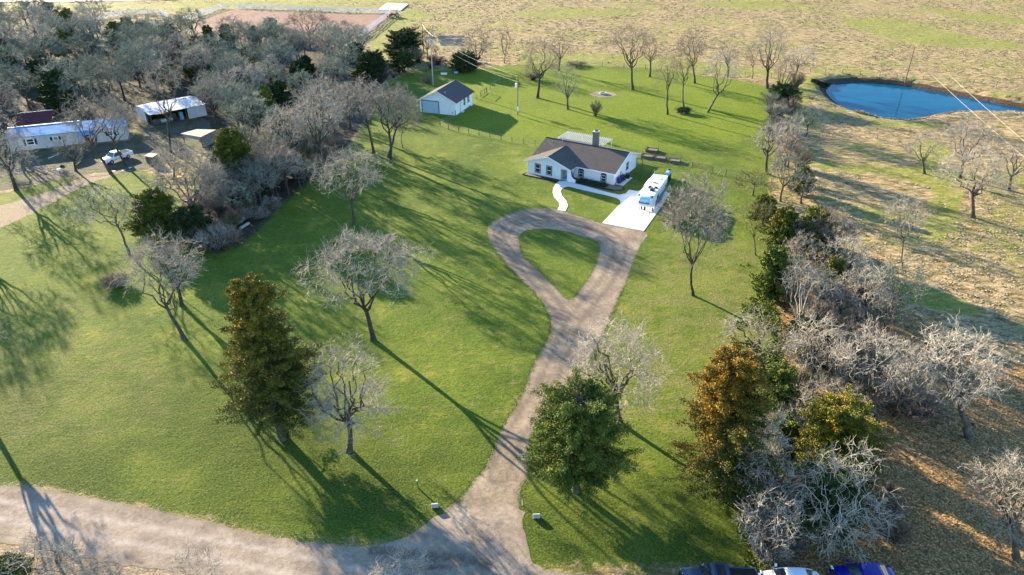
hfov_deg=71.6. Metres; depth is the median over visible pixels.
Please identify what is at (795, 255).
bare tree
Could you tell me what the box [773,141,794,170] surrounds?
bare tree
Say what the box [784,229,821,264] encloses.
bare tree
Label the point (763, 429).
bare shrub
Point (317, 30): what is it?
bare tree
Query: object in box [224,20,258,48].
bare tree
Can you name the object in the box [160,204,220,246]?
cedar tree
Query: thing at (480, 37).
bare tree
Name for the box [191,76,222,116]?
bare tree
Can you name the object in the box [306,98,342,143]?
bare tree
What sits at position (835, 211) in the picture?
bare tree
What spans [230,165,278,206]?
bare tree
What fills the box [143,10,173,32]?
bare tree
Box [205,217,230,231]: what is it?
bare shrub
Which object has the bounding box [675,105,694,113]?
shrub
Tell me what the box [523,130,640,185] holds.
house
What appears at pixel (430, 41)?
utility pole
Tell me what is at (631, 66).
bare tree
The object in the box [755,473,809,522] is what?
bare tree
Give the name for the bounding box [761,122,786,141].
bare shrub
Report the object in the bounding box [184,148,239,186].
bare tree
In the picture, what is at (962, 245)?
dry grass
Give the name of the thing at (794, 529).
bare shrub
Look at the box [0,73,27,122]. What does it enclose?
bare tree
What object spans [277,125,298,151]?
bare tree
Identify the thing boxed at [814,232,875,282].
bare tree
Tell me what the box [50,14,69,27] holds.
bare tree
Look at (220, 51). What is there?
bare tree
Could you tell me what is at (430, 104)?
garage door
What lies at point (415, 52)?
bare tree
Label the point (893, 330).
bare tree
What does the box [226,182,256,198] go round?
bare shrub
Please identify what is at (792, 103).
bare shrub
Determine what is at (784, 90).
shrub
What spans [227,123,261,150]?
bare tree
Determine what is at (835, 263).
cedar tree
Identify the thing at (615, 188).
planting bed
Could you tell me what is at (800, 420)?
bare shrub
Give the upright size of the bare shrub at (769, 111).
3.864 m
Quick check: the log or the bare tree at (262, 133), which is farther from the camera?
the bare tree at (262, 133)
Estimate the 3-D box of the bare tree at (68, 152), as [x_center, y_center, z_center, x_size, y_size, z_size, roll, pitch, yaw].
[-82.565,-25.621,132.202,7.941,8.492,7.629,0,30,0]
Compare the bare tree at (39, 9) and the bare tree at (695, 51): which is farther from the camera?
the bare tree at (39, 9)
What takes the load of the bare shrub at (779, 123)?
on the ground at (112, 394)
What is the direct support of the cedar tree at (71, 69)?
on the ground at (112, 394)
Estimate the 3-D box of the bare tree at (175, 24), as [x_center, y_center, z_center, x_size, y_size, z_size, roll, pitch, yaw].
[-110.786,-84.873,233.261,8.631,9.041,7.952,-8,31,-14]
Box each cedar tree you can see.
[0,48,19,77]
[0,551,39,574]
[24,60,44,85]
[28,36,46,58]
[33,70,48,95]
[34,68,83,109]
[40,2,60,26]
[44,29,72,58]
[56,9,80,38]
[62,62,82,84]
[102,21,121,50]
[119,17,132,33]
[120,37,147,64]
[120,185,178,244]
[157,24,181,52]
[159,62,181,87]
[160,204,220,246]
[178,43,204,76]
[188,35,206,60]
[201,24,216,40]
[202,28,213,45]
[203,126,257,196]
[205,40,230,65]
[208,271,334,446]
[218,32,236,60]
[219,23,231,35]
[236,49,255,68]
[241,58,257,83]
[245,84,279,133]
[249,25,262,50]
[262,17,276,37]
[270,80,296,114]
[289,59,307,88]
[293,72,314,98]
[299,55,319,77]
[344,41,367,68]
[351,55,365,77]
[361,48,389,80]
[382,26,423,58]
[513,363,645,524]
[657,333,806,518]
[746,192,778,229]
[753,244,795,303]
[754,359,803,415]
[758,205,802,255]
[787,165,816,194]
[789,383,897,500]
[793,205,845,258]
[819,255,849,296]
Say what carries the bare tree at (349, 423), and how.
on the ground at (112, 394)
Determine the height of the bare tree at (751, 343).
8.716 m
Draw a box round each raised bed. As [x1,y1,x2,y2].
[641,153,654,158]
[645,146,658,152]
[653,152,666,160]
[668,157,680,163]
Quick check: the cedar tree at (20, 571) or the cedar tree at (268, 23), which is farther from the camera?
the cedar tree at (268, 23)
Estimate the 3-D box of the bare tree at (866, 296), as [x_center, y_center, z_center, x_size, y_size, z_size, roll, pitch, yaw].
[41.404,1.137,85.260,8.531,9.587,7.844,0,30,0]
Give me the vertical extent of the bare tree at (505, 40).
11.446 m
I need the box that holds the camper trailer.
[637,173,667,213]
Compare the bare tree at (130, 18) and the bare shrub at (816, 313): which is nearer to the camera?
the bare shrub at (816, 313)
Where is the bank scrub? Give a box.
[810,78,830,88]
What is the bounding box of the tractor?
[386,10,398,17]
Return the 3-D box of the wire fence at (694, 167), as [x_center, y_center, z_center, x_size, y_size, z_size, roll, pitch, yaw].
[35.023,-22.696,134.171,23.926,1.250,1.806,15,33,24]
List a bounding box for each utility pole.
[428,34,433,84]
[515,83,518,114]
[904,47,914,82]
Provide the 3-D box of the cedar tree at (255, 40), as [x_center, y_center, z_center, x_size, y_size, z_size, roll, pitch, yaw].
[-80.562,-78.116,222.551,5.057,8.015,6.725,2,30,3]
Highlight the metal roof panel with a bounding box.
[378,3,407,10]
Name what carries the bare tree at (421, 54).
on the ground at (112, 394)
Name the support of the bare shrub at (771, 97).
on the ground at (112, 394)
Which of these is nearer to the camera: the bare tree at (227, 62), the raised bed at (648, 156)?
the raised bed at (648, 156)
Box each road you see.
[0,0,128,1]
[0,485,588,574]
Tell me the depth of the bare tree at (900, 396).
70.64 m
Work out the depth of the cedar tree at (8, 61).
192.27 m
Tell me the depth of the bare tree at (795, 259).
91.56 m
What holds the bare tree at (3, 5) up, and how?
on the ground at (112, 394)
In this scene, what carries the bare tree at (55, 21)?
on the ground at (112, 394)
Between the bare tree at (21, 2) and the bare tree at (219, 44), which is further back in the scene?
the bare tree at (21, 2)
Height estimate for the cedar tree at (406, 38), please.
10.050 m
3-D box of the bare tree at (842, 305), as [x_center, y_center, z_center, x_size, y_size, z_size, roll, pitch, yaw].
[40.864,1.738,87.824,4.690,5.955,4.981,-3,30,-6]
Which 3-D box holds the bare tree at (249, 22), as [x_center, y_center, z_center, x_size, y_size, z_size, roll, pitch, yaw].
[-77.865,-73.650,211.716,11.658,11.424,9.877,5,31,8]
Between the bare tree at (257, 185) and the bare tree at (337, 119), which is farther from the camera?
the bare tree at (337, 119)
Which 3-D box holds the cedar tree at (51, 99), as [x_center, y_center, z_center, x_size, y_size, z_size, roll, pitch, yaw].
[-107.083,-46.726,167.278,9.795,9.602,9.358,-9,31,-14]
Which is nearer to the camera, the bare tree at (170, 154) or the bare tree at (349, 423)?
the bare tree at (349, 423)
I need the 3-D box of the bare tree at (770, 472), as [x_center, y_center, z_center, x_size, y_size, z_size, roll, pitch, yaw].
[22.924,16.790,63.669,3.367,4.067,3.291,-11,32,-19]
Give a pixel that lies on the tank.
(163, 120)
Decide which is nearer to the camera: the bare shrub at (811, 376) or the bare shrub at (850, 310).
the bare shrub at (811, 376)
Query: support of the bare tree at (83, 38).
on the ground at (112, 394)
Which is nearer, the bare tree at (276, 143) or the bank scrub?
the bare tree at (276, 143)
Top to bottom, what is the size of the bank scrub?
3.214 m
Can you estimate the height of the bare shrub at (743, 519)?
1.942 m
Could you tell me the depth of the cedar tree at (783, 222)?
102.05 m
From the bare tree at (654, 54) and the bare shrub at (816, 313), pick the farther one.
the bare tree at (654, 54)
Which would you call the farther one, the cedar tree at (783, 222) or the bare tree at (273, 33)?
the bare tree at (273, 33)
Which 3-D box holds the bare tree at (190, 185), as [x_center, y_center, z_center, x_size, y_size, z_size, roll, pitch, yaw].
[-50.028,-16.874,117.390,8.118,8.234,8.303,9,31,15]
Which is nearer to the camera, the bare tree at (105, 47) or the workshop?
the workshop
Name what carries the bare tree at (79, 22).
on the ground at (112, 394)
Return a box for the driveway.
[443,208,646,513]
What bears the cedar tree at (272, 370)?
on the ground at (112, 394)
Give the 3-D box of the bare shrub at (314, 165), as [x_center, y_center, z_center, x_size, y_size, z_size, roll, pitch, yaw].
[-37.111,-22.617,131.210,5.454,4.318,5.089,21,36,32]
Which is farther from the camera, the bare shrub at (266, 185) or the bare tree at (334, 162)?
the bare shrub at (266, 185)
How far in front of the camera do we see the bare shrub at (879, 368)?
79.86 m
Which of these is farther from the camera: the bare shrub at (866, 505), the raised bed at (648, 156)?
the raised bed at (648, 156)
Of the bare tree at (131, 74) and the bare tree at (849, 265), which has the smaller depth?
the bare tree at (849, 265)
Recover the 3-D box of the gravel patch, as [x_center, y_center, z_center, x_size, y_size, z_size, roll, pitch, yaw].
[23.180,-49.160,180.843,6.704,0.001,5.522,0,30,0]
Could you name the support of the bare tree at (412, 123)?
on the ground at (112, 394)
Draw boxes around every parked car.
[758,563,818,574]
[829,559,895,574]
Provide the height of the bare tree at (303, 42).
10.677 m
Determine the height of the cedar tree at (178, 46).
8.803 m
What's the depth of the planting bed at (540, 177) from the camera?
131.15 m
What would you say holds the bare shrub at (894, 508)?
on the ground at (112, 394)
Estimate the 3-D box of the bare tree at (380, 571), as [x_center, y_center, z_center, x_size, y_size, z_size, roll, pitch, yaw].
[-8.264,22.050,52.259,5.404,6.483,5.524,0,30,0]
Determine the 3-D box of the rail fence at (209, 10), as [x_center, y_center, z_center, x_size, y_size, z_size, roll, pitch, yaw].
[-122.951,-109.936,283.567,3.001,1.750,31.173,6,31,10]
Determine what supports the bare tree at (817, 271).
on the ground at (112, 394)
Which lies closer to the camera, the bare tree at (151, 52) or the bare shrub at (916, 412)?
the bare shrub at (916, 412)
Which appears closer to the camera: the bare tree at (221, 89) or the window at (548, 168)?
the window at (548, 168)
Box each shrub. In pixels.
[0,526,93,574]
[94,269,135,289]
[172,228,207,245]
[192,222,230,252]
[203,194,226,211]
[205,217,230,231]
[205,222,247,249]
[217,224,236,237]
[219,211,241,227]
[222,204,244,220]
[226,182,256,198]
[238,205,265,221]
[241,200,256,210]
[256,171,286,187]
[256,207,272,217]
[258,195,282,211]
[266,176,282,187]
[287,160,316,182]
[297,143,314,157]
[304,152,321,176]
[311,143,333,157]
[326,134,346,148]
[376,61,393,79]
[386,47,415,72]
[389,71,397,77]
[412,50,428,62]
[418,76,433,82]
[426,60,436,68]
[429,54,446,64]
[442,50,482,71]
[524,70,538,79]
[563,59,586,66]
[590,100,602,115]
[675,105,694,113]
[732,497,753,508]
[733,506,762,531]
[736,489,762,504]
[741,530,796,570]
[744,504,792,538]
[747,522,788,554]
[749,476,789,508]
[755,418,773,442]
[760,90,780,109]
[761,81,803,104]
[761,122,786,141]
[764,101,785,117]
[764,112,782,125]
[765,412,807,464]
[771,102,792,116]
[772,115,793,127]
[772,312,838,368]
[772,504,803,536]
[778,392,820,429]
[779,96,803,113]
[779,527,808,553]
[782,285,812,308]
[783,518,805,538]
[787,70,806,88]
[787,292,827,315]
[789,278,815,298]
[789,363,829,398]
[791,148,814,167]
[791,477,805,488]
[792,303,840,328]
[794,142,809,153]
[811,283,835,298]
[819,344,880,376]
[819,367,849,390]
[822,318,853,347]
[823,300,843,316]
[825,288,851,304]
[829,306,875,342]
[831,359,879,393]
[833,370,895,411]
[843,307,869,322]
[844,270,880,294]
[855,313,888,339]
[860,492,874,506]
[867,487,911,519]
[868,292,900,317]
[871,347,904,372]
[873,511,918,548]
[877,378,915,405]
[879,481,901,494]
[889,386,957,429]
[894,381,923,402]
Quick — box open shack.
[180,129,215,147]
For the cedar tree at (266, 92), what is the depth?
148.89 m
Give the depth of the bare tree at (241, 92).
146.70 m
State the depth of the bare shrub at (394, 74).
195.10 m
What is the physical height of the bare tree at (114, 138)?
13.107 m
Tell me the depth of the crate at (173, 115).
162.10 m
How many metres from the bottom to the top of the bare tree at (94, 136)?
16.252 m
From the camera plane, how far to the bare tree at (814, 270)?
83.89 m
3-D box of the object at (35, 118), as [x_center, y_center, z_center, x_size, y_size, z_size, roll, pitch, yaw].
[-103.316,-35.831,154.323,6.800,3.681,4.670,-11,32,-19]
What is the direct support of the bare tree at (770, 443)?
on the ground at (112, 394)
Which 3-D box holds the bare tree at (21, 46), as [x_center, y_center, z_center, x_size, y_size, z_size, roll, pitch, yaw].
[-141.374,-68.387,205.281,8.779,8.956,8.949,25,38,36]
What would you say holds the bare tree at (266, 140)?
on the ground at (112, 394)
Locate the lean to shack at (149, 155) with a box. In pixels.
[144,153,157,163]
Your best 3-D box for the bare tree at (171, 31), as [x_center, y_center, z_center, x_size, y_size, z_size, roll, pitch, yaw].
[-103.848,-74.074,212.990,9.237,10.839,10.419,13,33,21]
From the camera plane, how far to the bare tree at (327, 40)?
200.61 m
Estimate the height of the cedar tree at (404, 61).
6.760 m
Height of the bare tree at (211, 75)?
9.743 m
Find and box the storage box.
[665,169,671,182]
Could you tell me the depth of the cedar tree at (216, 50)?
202.30 m
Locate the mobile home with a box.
[4,117,128,151]
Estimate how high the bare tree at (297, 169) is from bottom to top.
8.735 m
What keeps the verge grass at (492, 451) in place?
on the ground at (112, 394)
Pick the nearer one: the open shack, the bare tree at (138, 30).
the open shack
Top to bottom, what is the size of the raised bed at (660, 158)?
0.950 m
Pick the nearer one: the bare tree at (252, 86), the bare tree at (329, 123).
the bare tree at (329, 123)
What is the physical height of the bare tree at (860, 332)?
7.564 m
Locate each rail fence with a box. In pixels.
[87,9,169,18]
[183,4,228,18]
[233,4,387,12]
[360,10,390,35]
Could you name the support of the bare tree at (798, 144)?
on the ground at (112, 394)
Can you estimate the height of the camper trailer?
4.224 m
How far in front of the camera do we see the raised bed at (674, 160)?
138.02 m
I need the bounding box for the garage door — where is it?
[421,100,438,113]
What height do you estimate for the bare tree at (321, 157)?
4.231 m
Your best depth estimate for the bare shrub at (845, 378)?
76.85 m
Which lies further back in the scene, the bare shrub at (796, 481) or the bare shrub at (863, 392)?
the bare shrub at (863, 392)
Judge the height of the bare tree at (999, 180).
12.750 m
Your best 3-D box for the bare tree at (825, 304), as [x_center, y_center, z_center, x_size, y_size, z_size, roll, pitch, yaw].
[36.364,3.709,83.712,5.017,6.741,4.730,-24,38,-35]
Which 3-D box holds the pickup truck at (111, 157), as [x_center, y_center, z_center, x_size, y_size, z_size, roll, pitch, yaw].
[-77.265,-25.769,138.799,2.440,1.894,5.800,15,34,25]
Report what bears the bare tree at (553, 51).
on the ground at (112, 394)
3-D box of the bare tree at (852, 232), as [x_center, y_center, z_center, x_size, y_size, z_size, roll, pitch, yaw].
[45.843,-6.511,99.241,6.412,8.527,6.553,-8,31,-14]
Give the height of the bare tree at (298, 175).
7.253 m
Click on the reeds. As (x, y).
(895, 118)
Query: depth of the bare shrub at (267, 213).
115.91 m
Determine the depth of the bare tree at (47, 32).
200.01 m
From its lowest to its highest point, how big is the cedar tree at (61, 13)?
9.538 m
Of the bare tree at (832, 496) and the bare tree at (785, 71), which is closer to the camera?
the bare tree at (832, 496)
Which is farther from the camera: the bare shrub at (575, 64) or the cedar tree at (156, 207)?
the bare shrub at (575, 64)
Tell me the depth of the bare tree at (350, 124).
152.04 m
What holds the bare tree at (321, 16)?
on the ground at (112, 394)
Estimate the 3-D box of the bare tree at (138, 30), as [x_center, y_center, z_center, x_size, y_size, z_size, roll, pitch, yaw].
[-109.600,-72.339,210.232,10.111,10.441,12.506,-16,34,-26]
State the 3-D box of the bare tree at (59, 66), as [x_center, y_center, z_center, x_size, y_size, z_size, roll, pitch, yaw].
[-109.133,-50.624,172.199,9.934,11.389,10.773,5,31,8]
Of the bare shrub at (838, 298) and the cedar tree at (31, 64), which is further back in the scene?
the cedar tree at (31, 64)
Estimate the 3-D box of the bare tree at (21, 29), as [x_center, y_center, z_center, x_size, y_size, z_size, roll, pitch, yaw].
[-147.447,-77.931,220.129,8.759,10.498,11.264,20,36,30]
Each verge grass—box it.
[0,474,429,562]
[448,229,625,508]
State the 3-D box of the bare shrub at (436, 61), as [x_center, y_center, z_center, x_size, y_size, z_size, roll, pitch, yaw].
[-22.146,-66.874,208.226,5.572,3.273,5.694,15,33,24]
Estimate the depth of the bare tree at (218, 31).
212.44 m
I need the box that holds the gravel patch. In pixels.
[590,92,615,96]
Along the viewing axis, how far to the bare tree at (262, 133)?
131.25 m
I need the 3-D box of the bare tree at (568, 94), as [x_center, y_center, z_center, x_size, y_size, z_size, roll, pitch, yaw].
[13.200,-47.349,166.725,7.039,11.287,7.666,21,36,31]
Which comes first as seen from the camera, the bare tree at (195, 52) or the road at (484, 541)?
the road at (484, 541)
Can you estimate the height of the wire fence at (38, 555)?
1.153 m
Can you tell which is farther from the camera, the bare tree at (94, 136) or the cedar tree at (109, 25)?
the cedar tree at (109, 25)
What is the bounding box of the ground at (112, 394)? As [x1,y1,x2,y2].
[0,0,1023,574]
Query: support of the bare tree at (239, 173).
on the ground at (112, 394)
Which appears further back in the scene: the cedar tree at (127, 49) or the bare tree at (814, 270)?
the cedar tree at (127, 49)
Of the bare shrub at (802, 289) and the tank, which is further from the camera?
the tank
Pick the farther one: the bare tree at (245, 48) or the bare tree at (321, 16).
the bare tree at (321, 16)
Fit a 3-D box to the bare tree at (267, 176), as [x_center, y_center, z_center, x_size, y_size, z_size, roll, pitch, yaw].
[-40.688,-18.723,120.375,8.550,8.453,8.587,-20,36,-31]
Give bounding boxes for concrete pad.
[603,190,667,230]
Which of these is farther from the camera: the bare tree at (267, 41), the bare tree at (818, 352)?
the bare tree at (267, 41)
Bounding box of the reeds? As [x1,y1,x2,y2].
[854,109,1014,119]
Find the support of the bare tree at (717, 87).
on the ground at (112, 394)
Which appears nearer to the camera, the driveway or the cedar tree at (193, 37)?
the driveway
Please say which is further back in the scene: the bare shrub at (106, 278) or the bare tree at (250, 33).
the bare tree at (250, 33)
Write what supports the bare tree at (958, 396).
on the ground at (112, 394)
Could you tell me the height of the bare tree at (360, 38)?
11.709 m
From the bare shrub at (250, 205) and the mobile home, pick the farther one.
the mobile home
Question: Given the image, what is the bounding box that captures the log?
[239,222,249,228]
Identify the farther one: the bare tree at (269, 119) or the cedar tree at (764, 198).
the bare tree at (269, 119)
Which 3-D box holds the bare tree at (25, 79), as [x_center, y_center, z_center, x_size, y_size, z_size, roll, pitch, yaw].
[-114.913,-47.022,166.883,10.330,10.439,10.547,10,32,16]
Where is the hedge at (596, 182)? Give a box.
[578,177,608,186]
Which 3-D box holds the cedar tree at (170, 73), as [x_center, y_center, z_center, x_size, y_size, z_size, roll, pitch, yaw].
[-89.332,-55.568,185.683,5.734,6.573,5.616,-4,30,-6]
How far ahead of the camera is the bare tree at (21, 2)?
263.89 m
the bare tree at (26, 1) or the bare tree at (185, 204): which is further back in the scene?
the bare tree at (26, 1)
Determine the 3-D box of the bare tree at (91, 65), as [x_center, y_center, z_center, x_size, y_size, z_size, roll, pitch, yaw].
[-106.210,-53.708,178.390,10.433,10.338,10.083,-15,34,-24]
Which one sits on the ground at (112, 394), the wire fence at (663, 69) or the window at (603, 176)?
the wire fence at (663, 69)
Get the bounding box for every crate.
[153,118,160,124]
[169,111,176,119]
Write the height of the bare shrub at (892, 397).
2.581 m
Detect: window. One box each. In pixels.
[26,138,35,145]
[535,163,540,172]
[546,165,551,175]
[578,168,583,177]
[600,173,606,181]
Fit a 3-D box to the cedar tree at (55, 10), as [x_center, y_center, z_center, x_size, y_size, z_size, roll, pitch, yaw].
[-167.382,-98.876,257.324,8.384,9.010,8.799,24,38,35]
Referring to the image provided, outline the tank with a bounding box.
[160,117,172,123]
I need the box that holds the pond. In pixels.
[826,82,1023,118]
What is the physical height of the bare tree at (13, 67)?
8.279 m
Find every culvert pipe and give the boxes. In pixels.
[431,503,437,507]
[533,513,539,518]
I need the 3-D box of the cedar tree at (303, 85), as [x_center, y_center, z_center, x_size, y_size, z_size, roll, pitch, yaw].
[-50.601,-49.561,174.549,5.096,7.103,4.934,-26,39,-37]
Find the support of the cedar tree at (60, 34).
on the ground at (112, 394)
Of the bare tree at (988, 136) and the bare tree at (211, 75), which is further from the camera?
the bare tree at (211, 75)
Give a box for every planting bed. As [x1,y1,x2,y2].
[523,172,558,181]
[575,180,624,190]
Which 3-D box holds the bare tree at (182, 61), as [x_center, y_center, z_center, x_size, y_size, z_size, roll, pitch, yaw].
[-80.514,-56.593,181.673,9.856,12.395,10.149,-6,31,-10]
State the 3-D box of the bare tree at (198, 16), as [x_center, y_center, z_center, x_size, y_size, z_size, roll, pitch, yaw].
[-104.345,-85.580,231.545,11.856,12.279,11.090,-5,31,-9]
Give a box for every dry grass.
[38,0,1023,100]
[769,96,1023,484]
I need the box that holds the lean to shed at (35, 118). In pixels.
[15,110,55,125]
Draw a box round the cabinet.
[179,111,183,119]
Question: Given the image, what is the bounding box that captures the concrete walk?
[553,181,627,210]
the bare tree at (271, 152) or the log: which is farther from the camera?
the bare tree at (271, 152)
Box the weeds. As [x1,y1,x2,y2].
[721,263,784,571]
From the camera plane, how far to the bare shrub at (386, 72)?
193.09 m
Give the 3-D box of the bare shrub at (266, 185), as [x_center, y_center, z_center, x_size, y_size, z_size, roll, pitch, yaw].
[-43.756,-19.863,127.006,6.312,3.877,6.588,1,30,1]
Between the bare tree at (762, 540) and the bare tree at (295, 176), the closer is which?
the bare tree at (762, 540)
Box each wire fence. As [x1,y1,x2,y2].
[0,545,57,561]
[440,123,531,143]
[529,59,771,75]
[639,155,761,182]
[810,68,1022,86]
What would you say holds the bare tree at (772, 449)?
on the ground at (112, 394)
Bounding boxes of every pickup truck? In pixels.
[101,149,132,163]
[678,562,757,574]
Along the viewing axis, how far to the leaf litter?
66.31 m
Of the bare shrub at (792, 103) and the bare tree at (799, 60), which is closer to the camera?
the bare shrub at (792, 103)
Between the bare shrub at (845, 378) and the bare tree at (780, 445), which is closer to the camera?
the bare tree at (780, 445)
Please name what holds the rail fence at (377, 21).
on the ground at (112, 394)
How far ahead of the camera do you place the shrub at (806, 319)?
80.12 m
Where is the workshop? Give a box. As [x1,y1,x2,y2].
[418,80,474,114]
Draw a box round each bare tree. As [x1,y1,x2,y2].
[0,0,11,9]
[0,8,24,43]
[0,11,18,33]
[0,20,18,42]
[0,21,15,47]
[0,43,27,77]
[0,61,14,80]
[0,65,42,108]
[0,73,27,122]
[0,117,43,190]
[0,314,10,341]
[1,62,28,93]
[4,35,38,64]
[5,0,34,25]
[8,0,37,22]
[13,20,45,37]
[14,1,40,31]
[16,18,62,68]
[18,0,44,23]
[21,34,72,68]
[24,3,54,23]
[26,7,48,22]
[34,56,83,82]
[35,0,66,26]
[35,16,68,34]
[40,15,72,30]
[44,131,90,170]
[45,33,94,66]
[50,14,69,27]
[53,65,95,111]
[57,84,135,173]
[59,179,141,255]
[62,3,110,47]
[63,52,109,93]
[64,9,92,44]
[68,30,95,58]
[71,0,111,32]
[71,15,103,54]
[76,55,113,87]
[78,62,131,103]
[79,13,104,40]
[87,100,147,166]
[89,28,126,60]
[94,41,124,70]
[95,56,140,100]
[106,224,208,339]
[110,37,166,87]
[110,43,138,78]
[113,12,156,32]
[114,21,152,42]
[115,25,157,69]
[117,53,151,87]
[125,48,172,93]
[126,34,178,80]
[129,26,155,39]
[131,33,168,75]
[132,21,153,34]
[132,26,173,49]
[135,23,177,63]
[136,49,187,152]
[140,143,227,206]
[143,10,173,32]
[145,21,182,57]
[145,240,197,306]
[149,138,196,179]
[160,30,199,67]
[161,14,191,46]
[165,16,186,39]
[165,536,226,574]
[173,41,213,87]
[174,5,209,32]
[175,37,220,78]
[176,161,234,196]
[177,198,207,214]
[178,26,203,42]
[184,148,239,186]
[186,71,231,124]
[189,185,224,216]
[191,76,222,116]
[192,66,229,104]
[194,32,227,75]
[195,165,239,211]
[201,181,230,219]
[205,47,240,79]
[209,24,234,40]
[209,79,252,127]
[210,48,251,94]
[210,181,258,215]
[213,50,252,85]
[214,14,247,49]
[214,57,269,108]
[214,83,263,138]
[220,38,258,63]
[221,90,281,136]
[222,158,260,200]
[223,158,278,202]
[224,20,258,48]
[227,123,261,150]
[229,21,267,59]
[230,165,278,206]
[232,81,259,110]
[240,132,300,194]
[243,141,284,186]
[244,154,298,198]
[247,14,287,42]
[249,37,280,70]
[249,132,287,149]
[250,54,286,92]
[251,38,288,79]
[251,62,288,88]
[251,103,315,155]
[251,135,294,185]
[254,34,299,77]
[255,19,280,40]
[257,20,299,65]
[257,41,302,80]
[257,147,311,194]
[259,126,292,150]
[259,130,284,156]
[267,32,306,67]
[270,150,300,189]
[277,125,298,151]
[279,24,308,59]
[281,28,316,57]
[281,68,313,105]
[282,5,335,47]
[282,79,348,169]
[284,126,329,158]
[284,151,314,187]
[287,162,302,185]
[290,223,437,341]
[291,106,325,123]
[292,122,317,151]
[293,328,404,460]
[296,71,349,140]
[297,30,314,55]
[302,124,335,143]
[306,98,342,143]
[306,141,392,225]
[307,19,338,62]
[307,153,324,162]
[308,28,347,69]
[308,114,337,144]
[312,20,343,41]
[313,27,344,68]
[313,46,359,85]
[315,56,351,96]
[318,33,365,82]
[324,106,344,137]
[327,78,369,129]
[332,72,390,154]
[334,25,367,49]
[335,18,365,44]
[345,23,371,45]
[360,79,421,162]
[367,538,436,574]
[378,82,422,157]
[388,109,420,147]
[407,45,420,66]
[415,47,426,63]
[417,27,435,58]
[459,24,493,65]
[497,25,512,62]
[520,35,564,97]
[548,31,579,70]
[551,308,676,425]
[552,62,581,109]
[603,22,655,89]
[635,37,667,76]
[653,50,684,114]
[653,168,735,295]
[668,46,694,105]
[669,25,709,83]
[699,44,742,112]
[713,303,782,371]
[714,39,742,75]
[729,479,814,564]
[732,163,777,195]
[732,405,801,510]
[733,194,774,255]
[745,42,764,78]
[750,21,791,88]
[751,118,787,173]
[752,439,783,472]
[752,501,773,517]
[753,457,789,479]
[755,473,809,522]
[765,151,806,201]
[765,431,791,457]
[770,114,811,166]
[771,52,796,83]
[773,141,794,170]
[773,435,911,567]
[775,275,799,304]
[775,311,856,393]
[777,130,807,167]
[778,256,846,321]
[779,41,817,81]
[782,328,831,377]
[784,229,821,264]
[784,242,806,259]
[784,449,877,553]
[786,252,812,296]
[786,373,875,417]
[787,169,822,203]
[790,101,825,136]
[792,204,831,255]
[792,258,826,287]
[801,294,842,324]
[806,270,849,303]
[811,202,854,259]
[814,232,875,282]
[816,215,863,254]
[819,340,852,371]
[823,281,864,314]
[826,258,901,320]
[826,312,921,429]
[833,313,888,364]
[850,277,872,297]
[854,347,889,377]
[865,314,909,348]
[868,255,938,327]
[868,290,913,337]
[879,188,934,268]
[879,355,943,417]
[899,311,1021,440]
[902,127,943,173]
[929,140,1021,217]
[938,111,1012,177]
[953,446,1023,561]
[987,142,1023,190]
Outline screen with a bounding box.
[75,141,83,163]
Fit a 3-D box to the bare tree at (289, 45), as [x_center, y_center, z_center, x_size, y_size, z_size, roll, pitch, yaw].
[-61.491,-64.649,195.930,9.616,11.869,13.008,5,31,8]
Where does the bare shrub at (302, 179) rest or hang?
on the ground at (112, 394)
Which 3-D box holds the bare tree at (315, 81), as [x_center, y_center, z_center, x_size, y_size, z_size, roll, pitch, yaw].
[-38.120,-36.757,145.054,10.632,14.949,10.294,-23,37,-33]
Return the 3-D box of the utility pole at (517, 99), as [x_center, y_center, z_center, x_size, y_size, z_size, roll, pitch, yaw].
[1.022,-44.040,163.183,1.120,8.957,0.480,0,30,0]
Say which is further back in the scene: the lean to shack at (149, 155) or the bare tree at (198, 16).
the bare tree at (198, 16)
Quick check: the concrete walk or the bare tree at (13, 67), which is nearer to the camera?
the concrete walk
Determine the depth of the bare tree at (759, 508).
60.58 m
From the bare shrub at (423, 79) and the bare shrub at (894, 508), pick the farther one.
the bare shrub at (423, 79)
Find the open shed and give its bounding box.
[135,96,206,125]
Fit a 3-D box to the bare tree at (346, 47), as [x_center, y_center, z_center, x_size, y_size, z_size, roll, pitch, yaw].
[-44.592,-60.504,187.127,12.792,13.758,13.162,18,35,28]
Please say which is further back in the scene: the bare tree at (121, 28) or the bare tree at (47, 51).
the bare tree at (121, 28)
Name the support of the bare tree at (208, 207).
on the ground at (112, 394)
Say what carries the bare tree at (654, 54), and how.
on the ground at (112, 394)
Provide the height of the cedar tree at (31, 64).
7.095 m
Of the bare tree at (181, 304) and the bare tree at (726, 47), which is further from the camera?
the bare tree at (726, 47)
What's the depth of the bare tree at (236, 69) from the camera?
164.86 m
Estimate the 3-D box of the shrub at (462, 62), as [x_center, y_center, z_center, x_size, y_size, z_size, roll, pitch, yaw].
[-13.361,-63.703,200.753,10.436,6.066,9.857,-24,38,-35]
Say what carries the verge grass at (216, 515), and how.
on the ground at (112, 394)
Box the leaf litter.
[779,252,1023,574]
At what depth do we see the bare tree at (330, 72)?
174.83 m

